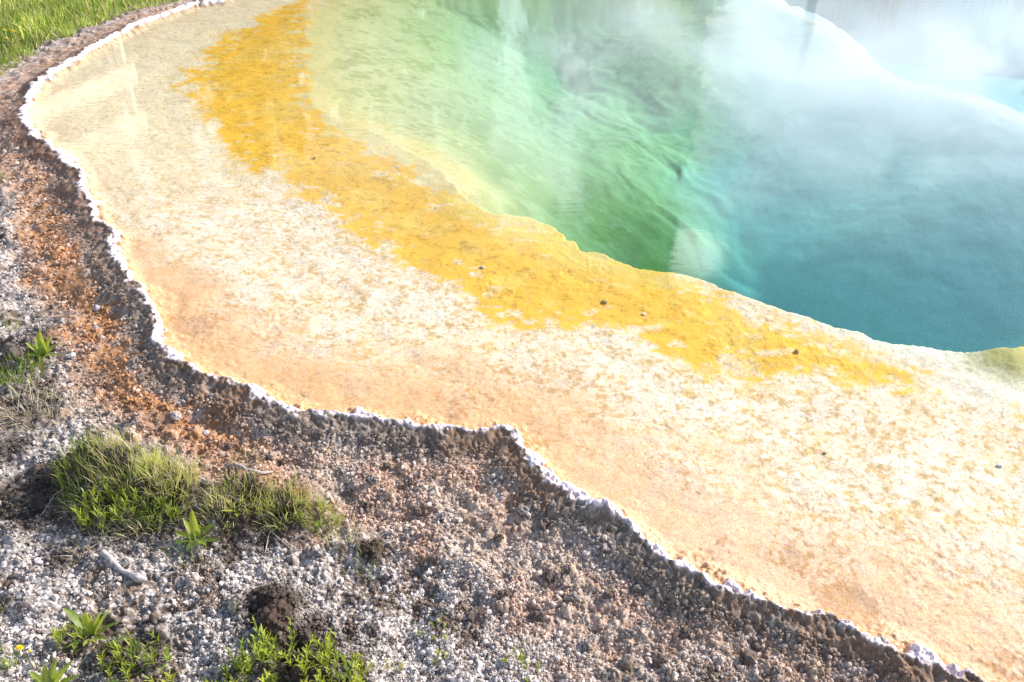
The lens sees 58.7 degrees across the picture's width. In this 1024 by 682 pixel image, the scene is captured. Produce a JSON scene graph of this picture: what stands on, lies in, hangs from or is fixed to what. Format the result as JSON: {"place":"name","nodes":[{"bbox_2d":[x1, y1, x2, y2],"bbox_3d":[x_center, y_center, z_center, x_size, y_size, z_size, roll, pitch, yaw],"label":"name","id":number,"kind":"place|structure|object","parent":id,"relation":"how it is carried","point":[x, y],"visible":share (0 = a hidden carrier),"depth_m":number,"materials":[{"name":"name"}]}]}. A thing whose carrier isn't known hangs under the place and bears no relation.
{"place":"outdoors","nodes":[
{"label":"outdoors","id":0,"kind":"place"},
{"bbox_2d":[0,0,982,681],"bbox_3d":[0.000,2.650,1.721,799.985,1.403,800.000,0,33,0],"label":"ground","id":1,"kind":"structure","parent":0,"point":[618,530],"depth_m":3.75,"materials":[{"name":"grey gravel"}]},
{"bbox_2d":[0,642,21,671],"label":"weed clump","id":2,"kind":"object","parent":1,"relation":"on","point":[8,662],"visible":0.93,"depth_m":3.20,"materials":[{"name":"green plant"}]},
{"bbox_2d":[3,313,24,330],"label":"grass tuft","id":3,"kind":"object","parent":1,"relation":"on","point":[13,321],"visible":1,"depth_m":5.10,"materials":[{"name":"beige plant"}]},
{"bbox_2d":[0,351,47,387],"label":"grass tuft","id":4,"kind":"object","parent":1,"relation":"on","point":[37,365],"visible":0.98,"depth_m":4.64,"materials":[{"name":"green plant"}]},
{"bbox_2d":[16,645,35,670],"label":"yellow flower","id":5,"kind":"object","parent":1,"relation":"on","point":[19,647],"visible":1,"depth_m":3.15,"materials":[{"name":"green plant"}]},
{"bbox_2d":[28,649,39,672],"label":"yellow flower","id":6,"kind":"object","parent":1,"relation":"on","point":[29,650],"visible":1,"depth_m":3.16,"materials":[{"name":"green plant"}]},
{"bbox_2d":[25,330,59,359],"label":"broadleaf plant","id":7,"kind":"object","parent":1,"relation":"on","point":[41,345],"visible":1,"depth_m":4.72,"materials":[{"name":"green plant"}]},
{"bbox_2d":[0,373,92,435],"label":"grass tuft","id":8,"kind":"object","parent":1,"relation":"on","point":[25,404],"visible":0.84,"depth_m":4.38,"materials":[{"name":"plant"}]},
{"bbox_2d":[29,657,78,681],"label":"broadleaf plant","id":9,"kind":"object","parent":1,"relation":"on","point":[51,675],"visible":1,"depth_m":3.14,"materials":[{"name":"green plant"}]},
{"bbox_2d":[47,622,86,654],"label":"weed clump","id":10,"kind":"object","parent":1,"relation":"on","point":[57,633],"visible":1,"depth_m":3.25,"materials":[{"name":"green plant"}]},
{"bbox_2d":[68,352,75,357],"bbox_3d":[-2.297,0.074,4.755,0.035,0.028,0.037,0,33,-1],"label":"sinter lump","id":11,"kind":"object","parent":1,"relation":"on","point":[72,354],"visible":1,"depth_m":4.75,"materials":[{"name":"white stone"}]},
{"bbox_2d":[48,428,109,488],"bbox_3d":[-1.868,0.496,3.936,0.292,0.246,0.338,-14,36,-21],"label":"grass tuft","id":12,"kind":"object","parent":1,"relation":"on","point":[57,475],"visible":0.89,"depth_m":3.94,"materials":[{"name":"green plant"}]},
{"bbox_2d":[48,448,119,515],"bbox_3d":[-1.800,0.592,3.817,0.285,0.235,0.294,16,36,22],"label":"grass tuft","id":13,"kind":"object","parent":1,"relation":"on","point":[79,484],"visible":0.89,"depth_m":3.84,"materials":[{"name":"green plant"}]},
{"bbox_2d":[60,510,115,560],"bbox_3d":[-1.712,0.774,3.666,0.217,0.127,0.240,-14,36,-21],"label":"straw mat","id":14,"kind":"object","parent":1,"relation":"on","point":[90,537],"visible":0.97,"depth_m":3.67,"materials":[{"name":"plant"}]},
{"bbox_2d":[0,0,180,75],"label":"grass","id":15,"kind":"structure","parent":1,"relation":"on","point":[65,8],"depth_m":10.65,"materials":[{"name":"green plant"}]},
{"bbox_2d":[63,608,119,646],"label":"broadleaf plant","id":16,"kind":"object","parent":1,"relation":"on","point":[86,625],"visible":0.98,"depth_m":3.30,"materials":[{"name":"green plant"}]},
{"bbox_2d":[93,305,99,311],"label":"pebble","id":17,"kind":"object","parent":1,"relation":"on","point":[96,308],"visible":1,"depth_m":5.16,"materials":[{"name":"white stone"}]},
{"bbox_2d":[69,483,142,531],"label":"weed clump","id":18,"kind":"object","parent":1,"relation":"on","point":[81,517],"visible":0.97,"depth_m":3.73,"materials":[{"name":"green plant"}]},
{"bbox_2d":[99,549,146,582],"bbox_3d":[-1.526,0.884,3.560,0.251,0.054,0.040,18,37,25],"label":"driftwood","id":19,"kind":"object","parent":1,"relation":"on","point":[134,576],"visible":1,"depth_m":3.54,"materials":[{"name":"white wood"}]},
{"bbox_2d":[74,422,185,504],"bbox_3d":[-1.625,0.501,3.841,0.409,0.294,0.406,21,38,29],"label":"grass tuft","id":20,"kind":"object","parent":1,"relation":"on","point":[121,439],"visible":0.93,"depth_m":3.84,"materials":[{"name":"green plant"}]},
{"bbox_2d":[97,492,171,546],"bbox_3d":[-1.549,0.742,3.739,0.374,0.203,0.266,0,33,0],"label":"grass tuft","id":21,"kind":"object","parent":1,"relation":"on","point":[128,522],"visible":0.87,"depth_m":3.72,"materials":[{"name":"green plant"}]},
{"bbox_2d":[96,629,177,681],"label":"weed clump","id":22,"kind":"object","parent":1,"relation":"on","point":[116,647],"visible":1,"depth_m":3.17,"materials":[{"name":"green plant"}]},
{"bbox_2d":[128,496,180,528],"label":"weed clump","id":23,"kind":"object","parent":1,"relation":"on","point":[169,508],"visible":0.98,"depth_m":3.73,"materials":[{"name":"green plant"}]},
{"bbox_2d":[111,447,202,537],"bbox_3d":[-1.469,0.642,3.769,0.394,0.312,0.363,20,38,28],"label":"grass tuft","id":24,"kind":"object","parent":1,"relation":"on","point":[131,494],"visible":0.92,"depth_m":3.76,"materials":[{"name":"green plant"}]},
{"bbox_2d":[123,443,214,504],"bbox_3d":[-1.448,0.539,3.823,0.379,0.244,0.342,-9,34,-13],"label":"grass tuft","id":25,"kind":"object","parent":1,"relation":"on","point":[180,468],"visible":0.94,"depth_m":3.83,"materials":[{"name":"green plant"}]},
{"bbox_2d":[170,410,181,420],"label":"stone","id":26,"kind":"object","parent":1,"relation":"on","point":[176,415],"visible":1,"depth_m":4.29,"materials":[{"name":"white stone"}]},
{"bbox_2d":[159,529,205,567],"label":"grass tuft","id":27,"kind":"object","parent":1,"relation":"on","point":[184,552],"visible":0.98,"depth_m":3.64,"materials":[{"name":"plant"}]},
{"bbox_2d":[174,509,219,550],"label":"broadleaf plant","id":28,"kind":"object","parent":1,"relation":"on","point":[192,527],"visible":0.99,"depth_m":3.67,"materials":[{"name":"green plant"}]},
{"bbox_2d":[202,430,209,436],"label":"stone","id":29,"kind":"object","parent":1,"relation":"on","point":[205,432],"visible":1,"depth_m":4.24,"materials":[{"name":"white stone"}]},
{"bbox_2d":[189,478,249,537],"bbox_3d":[-1.209,0.706,3.751,0.274,0.200,0.286,16,36,23],"label":"grass tuft","id":30,"kind":"object","parent":1,"relation":"on","point":[219,504],"visible":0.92,"depth_m":3.75,"materials":[{"name":"green plant"}]},
{"bbox_2d":[221,498,252,516],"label":"broadleaf plant","id":31,"kind":"object","parent":1,"relation":"on","point":[231,504],"visible":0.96,"depth_m":3.75,"materials":[{"name":"green plant"}]},
{"bbox_2d":[199,460,281,523],"bbox_3d":[-1.127,0.621,3.773,0.376,0.167,0.267,-10,34,-15],"label":"grass tuft","id":32,"kind":"object","parent":1,"relation":"on","point":[229,485],"visible":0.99,"depth_m":3.80,"materials":[{"name":"green plant"}]},
{"bbox_2d":[226,441,266,466],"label":"grass tuft","id":33,"kind":"object","parent":1,"relation":"on","point":[243,455],"visible":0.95,"depth_m":4.07,"materials":[{"name":"green plant"}]},
{"bbox_2d":[225,462,272,474],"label":"twig","id":34,"kind":"object","parent":1,"relation":"on","point":[235,465],"visible":0.94,"depth_m":3.92,"materials":[{"name":"grey wood"}]},
{"bbox_2d":[250,616,272,653],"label":"weed clump","id":35,"kind":"object","parent":1,"relation":"on","point":[267,638],"visible":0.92,"depth_m":3.20,"materials":[{"name":"green plant"}]},
{"bbox_2d":[265,455,272,461],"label":"clod","id":36,"kind":"object","parent":1,"relation":"on","point":[269,457],"visible":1,"depth_m":4.04,"materials":[{"name":"brown soil"}]},
{"bbox_2d":[260,599,292,635],"bbox_3d":[-0.852,0.998,3.295,0.116,0.079,0.135,-7,34,-11],"label":"soil lump","id":37,"kind":"object","parent":1,"relation":"on","point":[273,615],"visible":0.98,"depth_m":3.27,"materials":[{"name":"brown soil"}]},
{"bbox_2d":[252,471,310,531],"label":"grass tuft","id":38,"kind":"object","parent":1,"relation":"on","point":[283,490],"visible":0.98,"depth_m":3.78,"materials":[{"name":"plant"}]},
{"bbox_2d":[201,616,363,681],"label":"weed clump","id":39,"kind":"object","parent":1,"relation":"on","point":[269,655],"visible":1,"depth_m":3.12,"materials":[{"name":"green plant"}]},
{"bbox_2d":[279,458,288,464],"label":"clod","id":40,"kind":"object","parent":1,"relation":"on","point":[283,461],"visible":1,"depth_m":4.05,"materials":[{"name":"brown soil"}]},
{"bbox_2d":[304,626,333,667],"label":"weed clump","id":41,"kind":"object","parent":1,"relation":"on","point":[328,645],"visible":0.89,"depth_m":3.15,"materials":[{"name":"green plant"}]},
{"bbox_2d":[312,547,326,557],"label":"clod","id":42,"kind":"object","parent":1,"relation":"on","point":[320,552],"visible":1,"depth_m":3.62,"materials":[{"name":"white stone"}]},
{"bbox_2d":[290,488,358,537],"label":"grass tuft","id":43,"kind":"object","parent":1,"relation":"on","point":[325,508],"visible":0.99,"depth_m":3.76,"materials":[{"name":"green plant"}]},
{"bbox_2d":[318,510,357,546],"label":"grass tuft","id":44,"kind":"object","parent":1,"relation":"on","point":[340,534],"visible":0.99,"depth_m":3.70,"materials":[{"name":"green plant"}]},
{"bbox_2d":[337,466,345,475],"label":"clod","id":45,"kind":"object","parent":1,"relation":"on","point":[341,470],"visible":1,"depth_m":3.98,"materials":[{"name":"grey stone"}]},
{"bbox_2d":[342,486,352,496],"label":"clod","id":46,"kind":"object","parent":1,"relation":"on","point":[348,490],"visible":1,"depth_m":3.91,"materials":[{"name":"grey stone"}]},
{"bbox_2d":[348,597,355,605],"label":"clod","id":47,"kind":"object","parent":1,"relation":"on","point":[351,600],"visible":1,"depth_m":3.45,"materials":[{"name":"grey stone"}]},
{"bbox_2d":[339,651,375,681],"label":"weed clump","id":48,"kind":"object","parent":1,"relation":"on","point":[357,668],"visible":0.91,"depth_m":3.13,"materials":[{"name":"green plant"}]},
{"bbox_2d":[347,547,380,580],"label":"grass tuft","id":49,"kind":"object","parent":1,"relation":"on","point":[363,562],"visible":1,"depth_m":3.60,"materials":[{"name":"green plant"}]},
{"bbox_2d":[361,500,372,512],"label":"clod","id":50,"kind":"object","parent":1,"relation":"on","point":[367,505],"visible":1,"depth_m":3.83,"materials":[{"name":"grey stone"}]},
{"bbox_2d":[367,475,377,483],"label":"clod","id":51,"kind":"object","parent":1,"relation":"on","point":[373,479],"visible":1,"depth_m":3.91,"materials":[{"name":"grey stone"}]},
{"bbox_2d":[382,462,389,468],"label":"clod","id":52,"kind":"object","parent":1,"relation":"on","point":[386,465],"visible":1,"depth_m":4.00,"materials":[{"name":"stone"}]},
{"bbox_2d":[388,636,396,645],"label":"clod","id":53,"kind":"object","parent":1,"relation":"on","point":[392,640],"visible":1,"depth_m":3.29,"materials":[{"name":"beige stone"}]},
{"bbox_2d":[384,657,403,672],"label":"weed clump","id":54,"kind":"object","parent":1,"relation":"on","point":[394,669],"visible":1,"depth_m":3.16,"materials":[{"name":"green plant"}]},
{"bbox_2d":[401,576,409,581],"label":"clod","id":55,"kind":"object","parent":1,"relation":"on","point":[407,578],"visible":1,"depth_m":3.53,"materials":[{"name":"grey stone"}]},
{"bbox_2d":[407,478,414,484],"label":"clod","id":56,"kind":"object","parent":1,"relation":"on","point":[410,481],"visible":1,"depth_m":3.92,"materials":[{"name":"brown soil"}]},
{"bbox_2d":[413,507,422,516],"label":"clod","id":57,"kind":"object","parent":1,"relation":"on","point":[417,511],"visible":1,"depth_m":3.80,"materials":[{"name":"stone"}]},
{"bbox_2d":[428,550,442,562],"bbox_3d":[-0.305,0.855,3.602,0.052,0.044,0.072,15,36,22],"label":"clod","id":58,"kind":"object","parent":1,"relation":"on","point":[435,556],"visible":1,"depth_m":3.58,"materials":[{"name":"grey stone"}]},
{"bbox_2d":[416,614,455,640],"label":"weed clump","id":59,"kind":"object","parent":1,"relation":"on","point":[444,626],"visible":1,"depth_m":3.31,"materials":[{"name":"green plant"}]},
{"bbox_2d":[433,648,447,664],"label":"weed clump","id":60,"kind":"object","parent":1,"relation":"on","point":[439,655],"visible":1,"depth_m":3.19,"materials":[{"name":"green plant"}]},
{"bbox_2d":[436,511,448,522],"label":"clod","id":61,"kind":"object","parent":1,"relation":"on","point":[441,517],"visible":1,"depth_m":3.75,"materials":[{"name":"grey stone"}]},
{"bbox_2d":[440,605,453,616],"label":"clod","id":62,"kind":"object","parent":1,"relation":"on","point":[446,611],"visible":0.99,"depth_m":3.37,"materials":[{"name":"white stone"}]},
{"bbox_2d":[459,578,468,586],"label":"clod","id":63,"kind":"object","parent":1,"relation":"on","point":[462,582],"visible":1,"depth_m":3.49,"materials":[{"name":"brown soil"}]},
{"bbox_2d":[468,606,484,624],"bbox_3d":[-0.134,1.022,3.377,0.072,0.054,0.078,-14,36,-20],"label":"clod","id":64,"kind":"object","parent":1,"relation":"on","point":[474,615],"visible":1,"depth_m":3.36,"materials":[{"name":"soil"}]},
{"bbox_2d":[493,534,503,541],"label":"clod","id":65,"kind":"object","parent":1,"relation":"on","point":[499,537],"visible":1,"depth_m":3.65,"materials":[{"name":"stone"}]},
{"bbox_2d":[18,0,986,681],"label":"pool rim","id":66,"kind":"object","parent":1,"relation":"on","point":[918,652],"visible":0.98,"depth_m":4.34,"materials":[{"name":"white stone"}]},
{"bbox_2d":[498,588,509,599],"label":"clod","id":67,"kind":"object","parent":1,"relation":"on","point":[504,592],"visible":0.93,"depth_m":3.42,"materials":[{"name":"brown soil"}]},
{"bbox_2d":[506,568,514,578],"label":"clod","id":68,"kind":"object","parent":1,"relation":"on","point":[510,572],"visible":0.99,"depth_m":3.51,"materials":[{"name":"white stone"}]},
{"bbox_2d":[502,646,541,681],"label":"weed clump","id":69,"kind":"object","parent":1,"relation":"on","point":[520,659],"visible":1,"depth_m":3.17,"materials":[{"name":"green plant"}]},
{"bbox_2d":[516,504,532,514],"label":"clod","id":70,"kind":"object","parent":1,"relation":"on","point":[525,509],"visible":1,"depth_m":3.74,"materials":[{"name":"grey stone"}]},
{"bbox_2d":[27,0,1023,681],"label":"pool bed","id":71,"kind":"object","parent":1,"relation":"on","point":[737,202],"visible":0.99,"depth_m":6.76,"materials":[{"name":"beige stone"}]},
{"bbox_2d":[301,389,314,396],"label":"sinter slab","id":72,"kind":"structure","parent":71,"relation":"on","point":[308,393],"depth_m":4.46,"materials":[{"name":"beige stone"}]},
{"bbox_2d":[528,608,548,621],"bbox_3d":[0.100,1.020,3.364,0.071,0.049,0.053,23,40,31],"label":"clod","id":73,"kind":"object","parent":1,"relation":"on","point":[536,615],"visible":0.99,"depth_m":3.36,"materials":[{"name":"stone"}]},
{"bbox_2d":[539,517,549,529],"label":"clod","id":74,"kind":"object","parent":1,"relation":"on","point":[544,523],"visible":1,"depth_m":3.69,"materials":[{"name":"grey stone"}]},
{"bbox_2d":[542,571,554,583],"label":"clod","id":75,"kind":"object","parent":1,"relation":"on","point":[547,576],"visible":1,"depth_m":3.50,"materials":[{"name":"brown soil"}]},
{"bbox_2d":[563,565,570,573],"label":"clod","id":76,"kind":"object","parent":1,"relation":"on","point":[566,569],"visible":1,"depth_m":3.49,"materials":[{"name":"grey stone"}]},
{"bbox_2d":[564,591,581,603],"bbox_3d":[0.229,0.960,3.412,0.062,0.048,0.055,13,35,20],"label":"clod","id":77,"kind":"object","parent":1,"relation":"on","point":[573,597],"visible":1,"depth_m":3.40,"materials":[{"name":"white stone"}]},
{"bbox_2d":[576,526,586,536],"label":"clod","id":78,"kind":"object","parent":1,"relation":"on","point":[581,530],"visible":1,"depth_m":3.63,"materials":[{"name":"white stone"}]},
{"bbox_2d":[580,638,591,649],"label":"clod","id":79,"kind":"object","parent":1,"relation":"on","point":[586,642],"visible":1,"depth_m":3.25,"materials":[{"name":"grey stone"}]},
{"bbox_2d":[593,543,609,556],"bbox_3d":[0.354,0.819,3.575,0.061,0.049,0.057,27,42,35],"label":"clod","id":80,"kind":"object","parent":1,"relation":"on","point":[601,549],"visible":1,"depth_m":3.56,"materials":[{"name":"white stone"}]},
{"bbox_2d":[602,590,613,598],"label":"clod","id":81,"kind":"object","parent":1,"relation":"on","point":[607,594],"visible":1,"depth_m":3.40,"materials":[{"name":"grey stone"}]},
{"bbox_2d":[623,628,634,637],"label":"clod","id":82,"kind":"object","parent":1,"relation":"on","point":[629,632],"visible":1,"depth_m":3.28,"materials":[{"name":"grey stone"}]},
{"bbox_2d":[634,580,645,590],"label":"clod","id":83,"kind":"object","parent":1,"relation":"on","point":[640,585],"visible":1,"depth_m":3.43,"materials":[{"name":"grey stone"}]},
{"bbox_2d":[655,652,667,666],"bbox_3d":[0.521,1.116,3.176,0.045,0.042,0.055,14,36,20],"label":"clod","id":84,"kind":"object","parent":1,"relation":"on","point":[661,657],"visible":0.98,"depth_m":3.17,"materials":[{"name":"stone"}]},
{"bbox_2d":[681,625,696,637],"bbox_3d":[0.629,1.049,3.264,0.059,0.047,0.047,22,39,30],"label":"clod","id":85,"kind":"object","parent":1,"relation":"on","point":[686,631],"visible":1,"depth_m":3.26,"materials":[{"name":"stone"}]},
{"bbox_2d":[739,649,757,665],"bbox_3d":[0.818,1.100,3.152,0.068,0.053,0.063,17,37,24],"label":"clod","id":86,"kind":"object","parent":1,"relation":"on","point":[747,657],"visible":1,"depth_m":3.14,"materials":[{"name":"stone"}]},
{"bbox_2d":[752,642,762,651],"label":"clod","id":87,"kind":"object","parent":1,"relation":"on","point":[757,646],"visible":1,"depth_m":3.19,"materials":[{"name":"stone"}]}
]}

